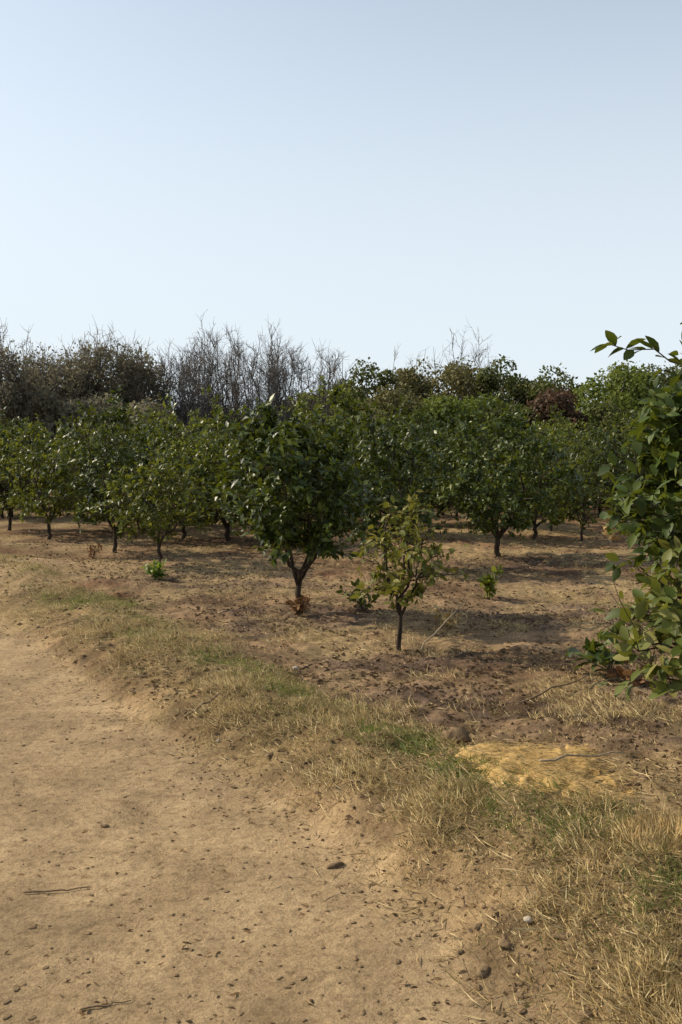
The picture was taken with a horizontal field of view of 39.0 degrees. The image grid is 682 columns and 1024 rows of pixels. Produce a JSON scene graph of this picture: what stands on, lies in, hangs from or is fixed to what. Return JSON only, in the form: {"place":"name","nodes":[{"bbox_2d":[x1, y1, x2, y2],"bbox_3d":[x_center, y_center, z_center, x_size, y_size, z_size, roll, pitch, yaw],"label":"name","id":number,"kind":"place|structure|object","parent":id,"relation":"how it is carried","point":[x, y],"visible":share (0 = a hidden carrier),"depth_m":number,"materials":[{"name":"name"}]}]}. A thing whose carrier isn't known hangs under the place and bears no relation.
{"place":"outdoors","nodes":[
{"label":"outdoors","id":0,"kind":"place"},
{"bbox_2d":[0,621,537,1023],"bbox_3d":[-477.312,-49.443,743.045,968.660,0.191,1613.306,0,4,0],"label":"dirt road","id":1,"kind":"structure","parent":0,"point":[177,877],"depth_m":3.84,"materials":[{"name":"soil"}]},
{"bbox_2d":[23,886,89,892],"bbox_3d":[-1.144,1.523,3.883,0.260,0.017,0.012,-1,4,-13],"label":"stick","id":2,"kind":"object","parent":1,"relation":"on","point":[34,891],"visible":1,"depth_m":3.88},
{"bbox_2d":[80,1000,130,1009],"bbox_3d":[-0.755,1.582,3.093,0.160,0.012,0.012,-1,4,-20],"label":"stick","id":3,"kind":"object","parent":1,"relation":"on","point":[88,1007],"visible":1,"depth_m":3.08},
{"bbox_2d":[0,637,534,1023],"bbox_3d":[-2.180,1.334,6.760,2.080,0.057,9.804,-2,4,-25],"label":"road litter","id":4,"kind":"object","parent":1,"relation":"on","point":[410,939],"visible":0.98,"depth_m":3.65,"materials":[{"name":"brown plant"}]},
{"bbox_2d":[326,861,344,868],"bbox_3d":[-0.026,1.513,4.131,0.090,0.030,0.049,-3,5,-37],"label":"earth lump","id":5,"kind":"object","parent":1,"relation":"on","point":[334,865],"visible":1,"depth_m":4.11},
{"bbox_2d":[476,965,489,978],"bbox_3d":[0.482,1.556,3.268,0.042,0.024,0.075,2,4,27],"label":"earth lump","id":6,"kind":"object","parent":1,"relation":"on","point":[483,971],"visible":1,"depth_m":3.25,"materials":[{"name":"soil"}]},
{"bbox_2d":[0,489,681,1023],"bbox_3d":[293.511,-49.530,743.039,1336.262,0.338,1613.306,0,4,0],"label":"orchard ground","id":7,"kind":"structure","parent":0,"point":[64,527],"depth_m":7.12,"materials":[{"name":"soil"}]},
{"bbox_2d":[0,406,48,517],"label":"citrus tree","id":8,"kind":"object","parent":7,"relation":"on","point":[25,444],"visible":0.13,"depth_m":22.35,"materials":[{"name":"green plant"}]},
{"bbox_2d":[0,415,52,530],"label":"citrus tree","id":9,"kind":"object","parent":7,"relation":"on","point":[3,496],"visible":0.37,"depth_m":19.16,"materials":[{"name":"green plant"}]},
{"bbox_2d":[0,317,57,431],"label":"dark tree","id":10,"kind":"object","parent":7,"relation":"on","point":[8,373],"visible":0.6,"depth_m":39.36,"materials":[{"name":"brown plant"}]},
{"bbox_2d":[0,421,57,516],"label":"citrus tree","id":11,"kind":"object","parent":7,"relation":"on","point":[20,462],"visible":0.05,"depth_m":22.69,"materials":[{"name":"green plant"}]},
{"bbox_2d":[0,417,63,508],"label":"citrus tree","id":12,"kind":"object","parent":7,"relation":"on","point":[47,437],"visible":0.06,"depth_m":26.19,"materials":[{"name":"green plant"}]},
{"bbox_2d":[0,383,70,452],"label":"bush","id":13,"kind":"object","parent":7,"relation":"on","point":[44,406],"visible":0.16,"depth_m":39.52,"materials":[{"name":"green plant"}]},
{"bbox_2d":[1,323,79,426],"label":"dark tree","id":14,"kind":"object","parent":7,"relation":"on","point":[43,364],"visible":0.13,"depth_m":43.43,"materials":[{"name":"brown plant"}]},
{"bbox_2d":[0,413,106,538],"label":"citrus tree","id":15,"kind":"object","parent":7,"relation":"on","point":[59,504],"visible":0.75,"depth_m":17.19,"materials":[{"name":"green plant"}]},
{"bbox_2d":[21,353,106,419],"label":"dark tree","id":16,"kind":"object","parent":7,"relation":"on","point":[53,372],"visible":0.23,"depth_m":42.08,"materials":[{"name":"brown plant"}]},
{"bbox_2d":[46,416,105,453],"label":"citrus tree","id":17,"kind":"object","parent":7,"relation":"on","point":[83,431],"visible":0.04,"depth_m":34.42,"materials":[{"name":"green plant"}]},
{"bbox_2d":[47,327,116,396],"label":"dark tree","id":18,"kind":"object","parent":7,"relation":"on","point":[75,355],"visible":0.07,"depth_m":46.36,"materials":[{"name":"brown plant"}]},
{"bbox_2d":[54,420,112,455],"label":"citrus tree","id":19,"kind":"object","parent":7,"relation":"on","point":[76,432],"visible":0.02,"depth_m":28.43,"materials":[{"name":"green plant"}]},
{"bbox_2d":[36,392,135,436],"bbox_3d":[-10.543,-3.026,41.032,4.524,4.257,4.789,0,4,0],"label":"bush","id":20,"kind":"object","parent":7,"relation":"on","point":[69,407],"visible":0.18,"depth_m":39.82,"materials":[{"name":"green plant"}]},
{"bbox_2d":[87,543,101,558],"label":"dead weed","id":21,"kind":"object","parent":7,"relation":"on","point":[91,556],"visible":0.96,"depth_m":14.48,"materials":[{"name":"brown plant"}]},
{"bbox_2d":[17,385,193,552],"bbox_3d":[-3.595,-0.641,15.278,2.270,2.708,2.224,3,5,39],"label":"citrus tree","id":22,"kind":"object","parent":7,"relation":"on","point":[88,487],"visible":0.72,"depth_m":14.90,"materials":[{"name":"green plant"}]},
{"bbox_2d":[46,424,173,532],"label":"citrus tree","id":23,"kind":"object","parent":7,"relation":"on","point":[107,468],"visible":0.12,"depth_m":18.62,"materials":[{"name":"green plant"}]},
{"bbox_2d":[59,315,165,471],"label":"dark tree","id":24,"kind":"object","parent":7,"relation":"on","point":[95,364],"visible":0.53,"depth_m":43.23,"materials":[{"name":"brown plant"}]},
{"bbox_2d":[50,403,185,501],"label":"citrus tree","id":25,"kind":"object","parent":7,"relation":"on","point":[155,431],"visible":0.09,"depth_m":20.14,"materials":[{"name":"green plant"}]},
{"bbox_2d":[106,330,186,406],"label":"dark tree","id":26,"kind":"object","parent":7,"relation":"on","point":[154,392],"visible":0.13,"depth_m":45.32,"materials":[{"name":"brown plant"}]},
{"bbox_2d":[106,398,187,441],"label":"bush","id":27,"kind":"object","parent":7,"relation":"on","point":[143,406],"visible":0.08,"depth_m":40.13,"materials":[{"name":"green plant"}]},
{"bbox_2d":[100,398,197,513],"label":"citrus tree","id":28,"kind":"object","parent":7,"relation":"on","point":[174,425],"visible":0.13,"depth_m":23.07,"materials":[{"name":"green plant"}]},
{"bbox_2d":[140,558,167,579],"bbox_3d":[-2.333,0.727,12.113,0.348,0.291,0.307,-4,5,-42],"label":"weed","id":29,"kind":"object","parent":7,"relation":"on","point":[156,571],"visible":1,"depth_m":12.10,"materials":[{"name":"green plant"}]},
{"bbox_2d":[82,441,229,563],"bbox_3d":[-2.576,-0.094,13.462,1.859,1.856,1.433,1,4,12],"label":"citrus tree","id":30,"kind":"object","parent":7,"relation":"on","point":[159,473],"visible":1,"depth_m":13.29,"materials":[{"name":"green plant"}]},
{"bbox_2d":[132,403,197,476],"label":"citrus tree","id":31,"kind":"object","parent":7,"relation":"on","point":[151,411],"visible":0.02,"depth_m":26.11,"materials":[{"name":"green plant"}]},
{"bbox_2d":[145,340,205,421],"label":"bare tree","id":32,"kind":"object","parent":7,"relation":"on","point":[163,395],"visible":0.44,"depth_m":45.16,"materials":[{"name":"grey plant"}]},
{"bbox_2d":[132,411,241,539],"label":"citrus tree","id":33,"kind":"object","parent":7,"relation":"on","point":[194,467],"visible":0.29,"depth_m":17.17,"materials":[{"name":"green plant"}]},
{"bbox_2d":[131,385,246,525],"bbox_3d":[-3.077,-1.190,20.387,3.027,3.058,2.896,0,4,-2],"label":"citrus tree","id":34,"kind":"object","parent":7,"relation":"on","point":[215,411],"visible":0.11,"depth_m":20.03,"materials":[{"name":"green plant"}]},
{"bbox_2d":[157,309,242,435],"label":"bare tree","id":35,"kind":"object","parent":7,"relation":"on","point":[200,399],"visible":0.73,"depth_m":43.30,"materials":[{"name":"grey plant"}]},
{"bbox_2d":[184,693,219,717],"bbox_3d":[-0.879,1.224,6.092,0.248,0.124,0.028,-3,5,-33],"label":"stick","id":36,"kind":"object","parent":7,"relation":"on","point":[193,711],"visible":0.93,"depth_m":6.08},
{"bbox_2d":[165,323,254,432],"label":"bare tree","id":37,"kind":"object","parent":7,"relation":"on","point":[234,391],"visible":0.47,"depth_m":45.43,"materials":[{"name":"grey plant"}]},
{"bbox_2d":[177,400,243,437],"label":"bush","id":38,"kind":"object","parent":7,"relation":"on","point":[208,413],"visible":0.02,"depth_m":45.59,"materials":[{"name":"green plant"}]},
{"bbox_2d":[167,428,266,541],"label":"citrus tree","id":39,"kind":"object","parent":7,"relation":"on","point":[215,520],"visible":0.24,"depth_m":17.14,"materials":[{"name":"green plant"}]},
{"bbox_2d":[191,426,264,503],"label":"citrus tree","id":40,"kind":"object","parent":7,"relation":"on","point":[193,443],"visible":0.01,"depth_m":23.39,"materials":[{"name":"green plant"}]},
{"bbox_2d":[213,324,264,424],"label":"bare tree","id":41,"kind":"object","parent":7,"relation":"on","point":[244,387],"visible":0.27,"depth_m":47.50,"materials":[{"name":"grey plant"}]},
{"bbox_2d":[196,398,287,505],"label":"citrus tree","id":42,"kind":"object","parent":7,"relation":"on","point":[223,443],"visible":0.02,"depth_m":20.85,"materials":[{"name":"green plant"}]},
{"bbox_2d":[200,461,332,546],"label":"citrus tree","id":43,"kind":"object","parent":7,"relation":"on","point":[229,515],"visible":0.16,"depth_m":16.08,"materials":[{"name":"green plant"}]},
{"bbox_2d":[231,319,307,432],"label":"bare tree","id":44,"kind":"object","parent":7,"relation":"on","point":[273,376],"visible":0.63,"depth_m":44.41,"materials":[{"name":"grey plant"}]},
{"bbox_2d":[236,401,320,442],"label":"bush","id":45,"kind":"object","parent":7,"relation":"on","point":[276,414],"visible":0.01,"depth_m":46.28,"materials":[{"name":"green plant"}]},
{"bbox_2d":[251,333,322,421],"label":"bare tree","id":46,"kind":"object","parent":7,"relation":"on","point":[293,364],"visible":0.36,"depth_m":45.35,"materials":[{"name":"grey plant"}]},
{"bbox_2d":[207,393,386,603],"bbox_3d":[-0.456,-0.063,9.763,1.809,2.271,2.049,0,4,0],"label":"citrus tree","id":47,"kind":"object","parent":7,"relation":"on","point":[312,472],"visible":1,"depth_m":9.40,"materials":[{"name":"green plant"}]},
{"bbox_2d":[284,594,312,614],"bbox_3d":[-0.403,0.932,9.608,0.286,0.252,0.243,-2,4,-23],"label":"dead weed","id":48,"kind":"object","parent":7,"relation":"on","point":[298,606],"visible":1,"depth_m":9.60,"materials":[{"name":"brown plant"}]},
{"bbox_2d":[281,391,342,426],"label":"bush","id":49,"kind":"object","parent":7,"relation":"on","point":[309,400],"visible":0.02,"depth_m":51.49,"materials":[{"name":"green plant"}]},
{"bbox_2d":[295,340,353,440],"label":"bare tree","id":50,"kind":"object","parent":7,"relation":"on","point":[331,369],"visible":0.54,"depth_m":46.52,"materials":[{"name":"grey plant"}]},
{"bbox_2d":[283,375,384,515],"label":"citrus tree","id":51,"kind":"object","parent":7,"relation":"on","point":[342,404],"visible":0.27,"depth_m":18.18,"materials":[{"name":"green plant"}]},
{"bbox_2d":[0,554,681,1022],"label":"green grass","id":52,"kind":"structure","parent":7,"relation":"on","point":[424,744],"depth_m":4.66,"materials":[{"name":"plant"}]},
{"bbox_2d":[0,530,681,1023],"bbox_3d":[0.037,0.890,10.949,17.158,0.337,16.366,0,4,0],"label":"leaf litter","id":53,"kind":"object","parent":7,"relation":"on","point":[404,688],"visible":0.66,"depth_m":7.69,"materials":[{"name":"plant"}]},
{"bbox_2d":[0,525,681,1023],"bbox_3d":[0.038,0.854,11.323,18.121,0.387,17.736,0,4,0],"label":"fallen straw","id":54,"kind":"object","parent":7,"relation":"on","point":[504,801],"visible":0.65,"depth_m":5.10,"materials":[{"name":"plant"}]},
{"bbox_2d":[313,378,371,427],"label":"tree","id":55,"kind":"object","parent":7,"relation":"on","point":[351,386],"visible":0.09,"depth_m":51.21,"materials":[{"name":"green plant"}]},
{"bbox_2d":[336,578,380,611],"bbox_3d":[0.229,0.863,9.903,0.407,0.350,0.475,2,4,26],"label":"seedling","id":56,"kind":"object","parent":7,"relation":"on","point":[364,603],"visible":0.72,"depth_m":9.84,"materials":[{"name":"green plant"}]},
{"bbox_2d":[320,403,405,515],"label":"citrus tree","id":57,"kind":"object","parent":7,"relation":"on","point":[378,414],"visible":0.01,"depth_m":21.14,"materials":[{"name":"green plant"}]},
{"bbox_2d":[336,357,410,426],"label":"tree","id":58,"kind":"object","parent":7,"relation":"on","point":[373,375],"visible":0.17,"depth_m":49.44,"materials":[{"name":"green plant"}]},
{"bbox_2d":[337,395,448,570],"bbox_3d":[0.672,-0.373,13.344,1.691,2.443,2.049,0,4,0],"label":"citrus tree","id":59,"kind":"object","parent":7,"relation":"on","point":[406,476],"visible":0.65,"depth_m":12.95,"materials":[{"name":"green plant"}]},
{"bbox_2d":[362,404,431,434],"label":"citrus tree","id":60,"kind":"object","parent":7,"relation":"on","point":[384,417],"visible":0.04,"depth_m":31.51,"materials":[{"name":"green plant"}]},
{"bbox_2d":[357,381,442,439],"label":"bush","id":61,"kind":"object","parent":7,"relation":"on","point":[384,402],"visible":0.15,"depth_m":42.16,"materials":[{"name":"green plant"}]},
{"bbox_2d":[345,404,463,534],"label":"citrus tree","id":62,"kind":"object","parent":7,"relation":"on","point":[423,417],"visible":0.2,"depth_m":17.90,"materials":[{"name":"green plant"}]},
{"bbox_2d":[342,489,469,651],"bbox_3d":[0.519,0.535,8.014,0.915,1.424,1.024,2,5,30],"label":"young citrus tree","id":63,"kind":"object","parent":7,"relation":"on","point":[387,586],"visible":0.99,"depth_m":7.99,"materials":[{"name":"green plant"}]},
{"bbox_2d":[375,356,441,412],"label":"tree","id":64,"kind":"object","parent":7,"relation":"on","point":[405,373],"visible":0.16,"depth_m":50.58,"materials":[{"name":"green plant"}]},
{"bbox_2d":[380,342,451,397],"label":"bare tree","id":65,"kind":"object","parent":7,"relation":"on","point":[435,370],"visible":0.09,"depth_m":61.37,"materials":[{"name":"grey plant"}]},
{"bbox_2d":[381,405,475,520],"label":"citrus tree","id":66,"kind":"object","parent":7,"relation":"on","point":[442,507],"visible":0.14,"depth_m":20.42,"materials":[{"name":"green plant"}]},
{"bbox_2d":[389,361,484,407],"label":"tree","id":67,"kind":"object","parent":7,"relation":"on","point":[451,377],"visible":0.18,"depth_m":49.60,"materials":[{"name":"green plant"}]},
{"bbox_2d":[429,605,473,627],"bbox_3d":[1.025,0.996,8.971,0.379,0.227,0.408,-1,4,-10],"label":"dry weed","id":68,"kind":"object","parent":7,"relation":"on","point":[450,622],"visible":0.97,"depth_m":8.93,"materials":[{"name":"beige plant"}]},
{"bbox_2d":[417,391,496,439],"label":"bush","id":69,"kind":"object","parent":7,"relation":"on","point":[436,409],"visible":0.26,"depth_m":41.53,"materials":[{"name":"green plant"}]},
{"bbox_2d":[443,727,471,744],"bbox_3d":[0.639,1.239,5.300,0.151,0.111,0.143,0,4,0],"label":"rock","id":70,"kind":"object","parent":7,"relation":"on","point":[453,733],"visible":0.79,"depth_m":5.26,"materials":[{"name":"stone"}]},
{"bbox_2d":[439,318,494,391],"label":"bare tree","id":71,"kind":"object","parent":7,"relation":"on","point":[475,358],"visible":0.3,"depth_m":61.94,"materials":[{"name":"grey plant"}]},
{"bbox_2d":[443,357,507,401],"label":"tree","id":72,"kind":"object","parent":7,"relation":"on","point":[470,369],"visible":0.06,"depth_m":52.60,"materials":[{"name":"green plant"}]},
{"bbox_2d":[431,391,521,518],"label":"citrus tree","id":73,"kind":"object","parent":7,"relation":"on","point":[492,416],"visible":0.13,"depth_m":20.51,"materials":[{"name":"green plant"}]},
{"bbox_2d":[477,564,503,599],"bbox_3d":[1.678,0.791,10.830,0.299,0.419,0.436,1,4,14],"label":"seedling","id":74,"kind":"object","parent":7,"relation":"on","point":[489,582],"visible":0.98,"depth_m":10.73,"materials":[{"name":"green plant"}]},
{"bbox_2d":[410,391,588,556],"bbox_3d":[2.349,-0.530,14.665,2.739,2.579,2.854,0,4,0],"label":"citrus tree","id":75,"kind":"object","parent":7,"relation":"on","point":[467,473],"visible":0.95,"depth_m":14.31,"materials":[{"name":"green plant"}]},
{"bbox_2d":[471,354,535,411],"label":"tree","id":76,"kind":"object","parent":7,"relation":"on","point":[490,382],"visible":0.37,"depth_m":50.41,"materials":[{"name":"green plant"}]},
{"bbox_2d":[498,938,511,948],"bbox_3d":[0.572,1.501,3.347,0.055,0.026,0.054,-1,4,-13],"label":"earth lump","id":77,"kind":"object","parent":7,"relation":"on","point":[502,942],"visible":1,"depth_m":3.33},
{"bbox_2d":[475,400,546,452],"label":"bush","id":78,"kind":"object","parent":7,"relation":"on","point":[512,407],"visible":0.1,"depth_m":41.74,"materials":[{"name":"green plant"}]},
{"bbox_2d":[482,410,596,539],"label":"citrus tree","id":79,"kind":"object","parent":7,"relation":"on","point":[557,521],"visible":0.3,"depth_m":17.32,"materials":[{"name":"green plant"}]},
{"bbox_2d":[453,737,637,805],"bbox_3d":[1.043,1.296,4.893,1.006,0.227,1.314,1,4,14],"label":"straw heap","id":80,"kind":"object","parent":7,"relation":"on","point":[575,765],"visible":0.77,"depth_m":4.80,"materials":[{"name":"plant"}]},
{"bbox_2d":[539,751,624,761],"bbox_3d":[1.248,1.261,4.979,0.563,0.051,0.037,-2,4,-28],"label":"stick","id":81,"kind":"object","parent":80,"relation":"on","point":[556,759],"visible":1,"depth_m":4.95,"materials":[{"name":"wood"}]},
{"bbox_2d":[514,363,587,424],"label":"bush","id":82,"kind":"object","parent":7,"relation":"on","point":[544,384],"visible":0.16,"depth_m":49.07,"materials":[{"name":"green plant"}]},
{"bbox_2d":[520,405,585,439],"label":"citrus tree","id":83,"kind":"object","parent":7,"relation":"on","point":[558,420],"visible":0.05,"depth_m":31.26,"materials":[{"name":"green plant"}]},
{"bbox_2d":[519,675,587,702],"bbox_3d":[1.450,1.208,6.577,0.818,0.066,0.038,-3,5,-41],"label":"stick","id":84,"kind":"object","parent":7,"relation":"on","point":[537,695],"visible":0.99,"depth_m":6.56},
{"bbox_2d":[529,408,577,456],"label":"citrus tree","id":85,"kind":"object","parent":7,"relation":"on","point":[555,415],"visible":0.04,"depth_m":28.17,"materials":[{"name":"green plant"}]},
{"bbox_2d":[521,386,598,438],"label":"bush","id":86,"kind":"object","parent":7,"relation":"on","point":[561,400],"visible":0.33,"depth_m":41.20,"materials":[{"name":"brown plant"}]},
{"bbox_2d":[491,415,628,530],"bbox_3d":[4.229,-0.738,18.948,2.433,2.370,2.370,0,4,0],"label":"citrus tree","id":87,"kind":"object","parent":7,"relation":"on","point":[588,451],"visible":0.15,"depth_m":18.64,"materials":[{"name":"green plant"}]},
{"bbox_2d":[551,931,568,940],"bbox_3d":[0.759,1.455,3.303,0.082,0.026,0.054,3,5,33],"label":"earth lump","id":88,"kind":"object","parent":7,"relation":"on","point":[561,935],"visible":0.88,"depth_m":3.29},
{"bbox_2d":[539,451,616,540],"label":"citrus tree","id":89,"kind":"object","parent":7,"relation":"on","point":[584,522],"visible":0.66,"depth_m":17.35,"materials":[{"name":"green plant"}]},
{"bbox_2d":[577,1009,592,1019],"bbox_3d":[0.752,1.549,2.968,0.045,0.024,0.042,-1,4,-16],"label":"earth lump","id":90,"kind":"object","parent":7,"relation":"on","point":[587,1013],"visible":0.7,"depth_m":2.96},
{"bbox_2d":[537,422,643,518],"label":"citrus tree","id":91,"kind":"object","parent":7,"relation":"on","point":[590,484],"visible":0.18,"depth_m":21.97,"materials":[{"name":"green plant"}]},
{"bbox_2d":[566,619,624,673],"bbox_3d":[1.905,1.040,7.147,0.479,0.487,0.617,0,4,0],"label":"cut branch","id":92,"kind":"object","parent":7,"relation":"on","point":[602,655],"visible":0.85,"depth_m":7.15,"materials":[{"name":"green plant"}]},
{"bbox_2d":[562,360,647,432],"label":"tree","id":93,"kind":"object","parent":7,"relation":"on","point":[599,388],"visible":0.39,"depth_m":44.86,"materials":[{"name":"green plant"}]},
{"bbox_2d":[576,399,637,461],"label":"bush","id":94,"kind":"object","parent":7,"relation":"on","point":[600,412],"visible":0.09,"depth_m":40.37,"materials":[{"name":"green plant"}]},
{"bbox_2d":[574,429,644,515],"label":"citrus tree","id":95,"kind":"object","parent":7,"relation":"on","point":[599,509],"visible":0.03,"depth_m":23.27,"materials":[{"name":"green plant"}]},
{"bbox_2d":[600,513,620,545],"bbox_3d":[4.532,0.301,16.236,0.314,0.659,0.335,-2,4,-27],"label":"dry stalk","id":96,"kind":"object","parent":7,"relation":"on","point":[611,537],"visible":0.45,"depth_m":16.21,"materials":[{"name":"beige plant"}]},
{"bbox_2d":[580,406,653,508],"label":"citrus tree","id":97,"kind":"object","parent":7,"relation":"on","point":[637,454],"visible":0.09,"depth_m":21.95,"materials":[{"name":"green plant"}]},
{"bbox_2d":[584,406,658,522],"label":"citrus tree","id":98,"kind":"object","parent":7,"relation":"on","point":[604,448],"visible":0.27,"depth_m":18.86,"materials":[{"name":"green plant"}]},
{"bbox_2d":[602,412,642,474],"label":"citrus tree","id":99,"kind":"object","parent":7,"relation":"on","point":[614,426],"visible":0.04,"depth_m":34.15,"materials":[{"name":"green plant"}]},
{"bbox_2d":[588,365,664,417],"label":"tree","id":100,"kind":"object","parent":7,"relation":"on","point":[643,378],"visible":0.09,"depth_m":46.09,"materials":[{"name":"green plant"}]},
{"bbox_2d":[588,536,681,700],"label":"citrus sapling","id":101,"kind":"object","parent":7,"relation":"on","point":[664,618],"visible":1,"depth_m":4.16,"materials":[{"name":"green plant"}]},
{"bbox_2d":[591,322,681,588],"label":"citrus tree","id":102,"kind":"object","parent":7,"relation":"on","point":[660,457],"visible":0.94,"depth_m":4.60,"materials":[{"name":"green plant"}]},
{"bbox_2d":[604,660,670,686],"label":"fallen leaves","id":103,"kind":"object","parent":7,"relation":"on","point":[622,673],"visible":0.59,"depth_m":6.91,"materials":[{"name":"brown plant"}]},
{"bbox_2d":[603,803,681,863],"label":"grass tuft","id":104,"kind":"object","parent":7,"relation":"on","point":[662,822],"visible":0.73,"depth_m":3.95,"materials":[{"name":"beige plant"}]},
{"bbox_2d":[636,361,680,412],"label":"tree","id":105,"kind":"object","parent":7,"relation":"on","point":[665,381],"visible":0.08,"depth_m":47.06,"materials":[{"name":"green plant"}]},
{"bbox_2d":[0,553,681,1023],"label":"dry grass","id":106,"kind":"structure","parent":0,"point":[630,973],"depth_m":4.57,"materials":[{"name":"plant"}]},
{"bbox_2d":[0,0,681,412],"label":"sky","id":107,"kind":"structure","parent":0,"point":[373,179],"materials":[{"name":"blue"}]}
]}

